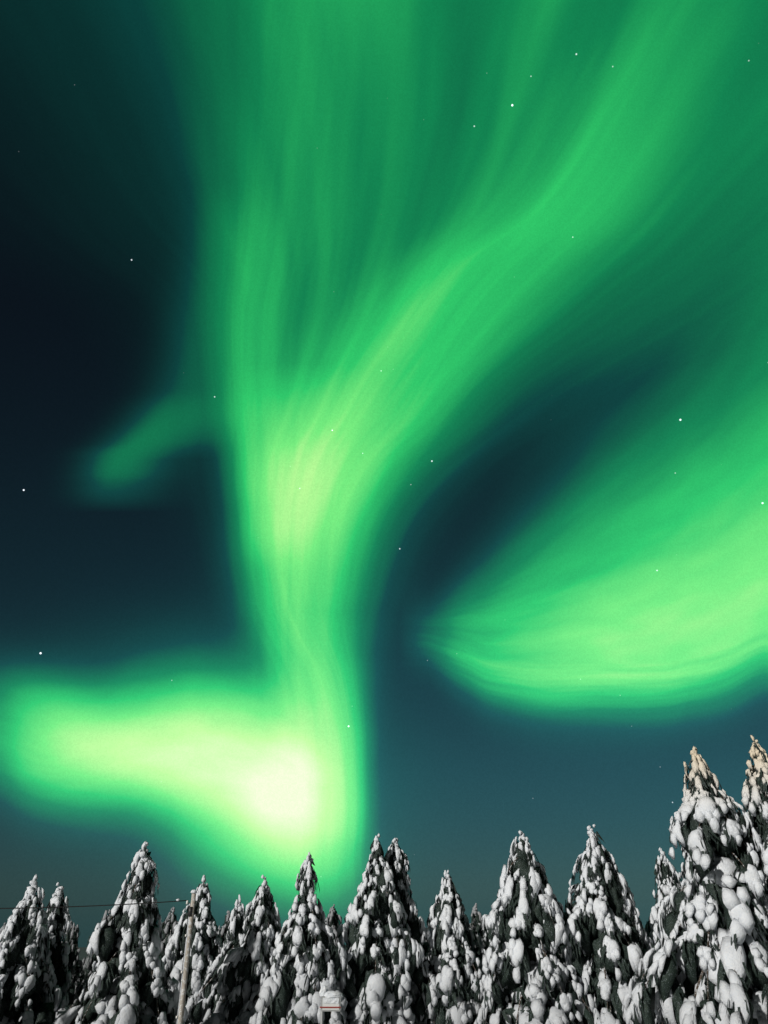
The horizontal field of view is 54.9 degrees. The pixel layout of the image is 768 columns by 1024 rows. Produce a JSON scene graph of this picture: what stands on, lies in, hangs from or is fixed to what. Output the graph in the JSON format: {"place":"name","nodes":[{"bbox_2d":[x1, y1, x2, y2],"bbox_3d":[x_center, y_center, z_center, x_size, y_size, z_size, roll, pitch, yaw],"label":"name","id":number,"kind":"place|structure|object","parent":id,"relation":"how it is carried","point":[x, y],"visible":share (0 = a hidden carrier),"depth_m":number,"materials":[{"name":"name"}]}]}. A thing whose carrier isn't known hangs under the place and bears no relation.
{"place":"outdoors","nodes":[
{"label":"outdoors","id":0,"kind":"place"},
{"bbox_2d":[75,946,350,975],"bbox_3d":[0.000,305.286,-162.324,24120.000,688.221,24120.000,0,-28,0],"label":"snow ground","id":1,"kind":"structure","parent":0,"point":[82,954],"depth_m":902.03,"materials":[{"name":"white snow"}]},
{"bbox_2d":[0,981,0,1010],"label":"spruce tree","id":2,"kind":"object","parent":1,"relation":"on","point":[0,995],"visible":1,"depth_m":27.10,"materials":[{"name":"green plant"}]},
{"bbox_2d":[0,874,67,1023],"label":"spruce tree","id":3,"kind":"object","parent":1,"relation":"on","point":[26,979],"visible":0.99,"depth_m":30.28,"materials":[{"name":"white plant"}]},
{"bbox_2d":[38,882,71,1015],"bbox_3d":[-14.818,22.911,30.809,5.208,13.436,6.190,-21,-35,35],"label":"spruce tree","id":4,"kind":"object","parent":1,"relation":"on","point":[59,919],"visible":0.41,"depth_m":32.76,"materials":[{"name":"white plant"}]},
{"bbox_2d":[61,921,78,1007],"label":"spruce tree","id":5,"kind":"object","parent":1,"relation":"on","point":[72,959],"visible":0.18,"depth_m":53.62,"materials":[{"name":"green plant"}]},
{"bbox_2d":[72,924,85,985],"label":"spruce tree","id":6,"kind":"object","parent":1,"relation":"on","point":[78,969],"visible":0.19,"depth_m":74.58,"materials":[{"name":"green plant"}]},
{"bbox_2d":[79,958,87,982],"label":"spruce tree","id":7,"kind":"object","parent":1,"relation":"on","point":[83,960],"visible":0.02,"depth_m":81.97,"materials":[{"name":"green plant"}]},
{"bbox_2d":[68,909,110,1007],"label":"spruce tree","id":8,"kind":"object","parent":1,"relation":"on","point":[88,970],"visible":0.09,"depth_m":49.56,"materials":[{"name":"white plant"}]},
{"bbox_2d":[52,841,187,1023],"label":"spruce tree","id":9,"kind":"object","parent":1,"relation":"on","point":[124,984],"visible":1,"depth_m":28.84,"materials":[{"name":"white plant"}]},
{"bbox_2d":[159,906,177,974],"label":"spruce tree","id":10,"kind":"object","parent":1,"relation":"on","point":[170,922],"visible":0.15,"depth_m":50.75,"materials":[{"name":"white plant"}]},
{"bbox_2d":[176,890,196,1023],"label":"utility pole","id":11,"kind":"object","parent":1,"relation":"on","point":[183,985],"visible":1,"depth_m":25.82,"materials":[{"name":"brown wood"}]},
{"bbox_2d":[0,899,186,908],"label":"power line","id":12,"kind":"object","parent":11,"relation":"attached to","point":[177,900],"visible":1,"depth_m":25.41,"materials":[{"name":"black metal"}]},
{"bbox_2d":[162,875,222,1023],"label":"spruce tree","id":13,"kind":"object","parent":1,"relation":"on","point":[206,946],"visible":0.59,"depth_m":35.66,"materials":[{"name":"white plant"}]},
{"bbox_2d":[185,894,253,1023],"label":"spruce tree","id":14,"kind":"object","parent":1,"relation":"on","point":[211,1010],"visible":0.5,"depth_m":33.71,"materials":[{"name":"white plant"}]},
{"bbox_2d":[216,910,229,946],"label":"spruce tree","id":15,"kind":"object","parent":1,"relation":"on","point":[223,929],"visible":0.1,"depth_m":58.12,"materials":[{"name":"green plant"}]},
{"bbox_2d":[217,875,281,1023],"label":"spruce tree","id":16,"kind":"object","parent":1,"relation":"on","point":[249,958],"visible":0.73,"depth_m":33.25,"materials":[{"name":"white plant"}]},
{"bbox_2d":[228,852,351,1023],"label":"spruce tree","id":17,"kind":"object","parent":1,"relation":"on","point":[303,970],"visible":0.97,"depth_m":32.24,"materials":[{"name":"white plant"}]},
{"bbox_2d":[319,985,342,1023],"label":"sign","id":18,"kind":"object","parent":1,"relation":"on","point":[330,1000],"visible":1,"depth_m":11.64,"materials":[{"name":"silver metal"}]},
{"bbox_2d":[325,904,346,953],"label":"spruce tree","id":19,"kind":"object","parent":1,"relation":"on","point":[333,917],"visible":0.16,"depth_m":58.44,"materials":[{"name":"white plant"}]},
{"bbox_2d":[336,945,351,977],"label":"spruce tree","id":20,"kind":"object","parent":1,"relation":"on","point":[339,969],"visible":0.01,"depth_m":45.46,"materials":[{"name":"green plant"}]},
{"bbox_2d":[335,833,427,1023],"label":"spruce tree","id":21,"kind":"object","parent":1,"relation":"on","point":[374,934],"visible":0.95,"depth_m":33.56,"materials":[{"name":"white plant"}]},
{"bbox_2d":[336,838,451,1023],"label":"spruce tree","id":22,"kind":"object","parent":1,"relation":"on","point":[395,856],"visible":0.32,"depth_m":34.34,"materials":[{"name":"green plant"}]},
{"bbox_2d":[410,870,486,1023],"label":"spruce tree","id":23,"kind":"object","parent":1,"relation":"on","point":[458,972],"visible":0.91,"depth_m":34.25,"materials":[{"name":"white plant"}]},
{"bbox_2d":[470,903,481,948],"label":"spruce tree","id":24,"kind":"object","parent":1,"relation":"on","point":[476,916],"visible":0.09,"depth_m":49.60,"materials":[{"name":"green plant"}]},
{"bbox_2d":[474,914,500,979],"bbox_3d":[5.452,26.953,36.763,5.774,12.265,6.597,-11,-30,19],"label":"spruce tree","id":25,"kind":"object","parent":1,"relation":"on","point":[485,942],"visible":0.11,"depth_m":39.36,"materials":[{"name":"white plant"}]},
{"bbox_2d":[474,830,600,1023],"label":"spruce tree","id":26,"kind":"object","parent":1,"relation":"on","point":[532,979],"visible":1,"depth_m":30.54,"materials":[{"name":"white plant"}]},
{"bbox_2d":[562,824,663,1023],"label":"spruce tree","id":27,"kind":"object","parent":1,"relation":"on","point":[608,939],"visible":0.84,"depth_m":31.28,"materials":[{"name":"white plant"}]},
{"bbox_2d":[643,847,684,992],"bbox_3d":[13.010,22.607,30.157,8.354,16.429,8.034,0,-28,0],"label":"spruce tree","id":28,"kind":"object","parent":1,"relation":"on","point":[665,872],"visible":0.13,"depth_m":33.58,"materials":[{"name":"white plant"}]},
{"bbox_2d":[619,746,767,1023],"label":"spruce tree","id":29,"kind":"object","parent":1,"relation":"on","point":[711,954],"visible":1,"depth_m":26.54,"materials":[{"name":"white plant"}]},
{"bbox_2d":[739,735,767,946],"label":"spruce tree","id":30,"kind":"object","parent":1,"relation":"on","point":[754,800],"visible":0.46,"depth_m":29.00,"materials":[{"name":"white plant"}]},
{"bbox_2d":[0,0,767,946],"label":"sky","id":31,"kind":"structure","parent":0,"point":[383,384],"materials":[{"name":"green"}]}
]}

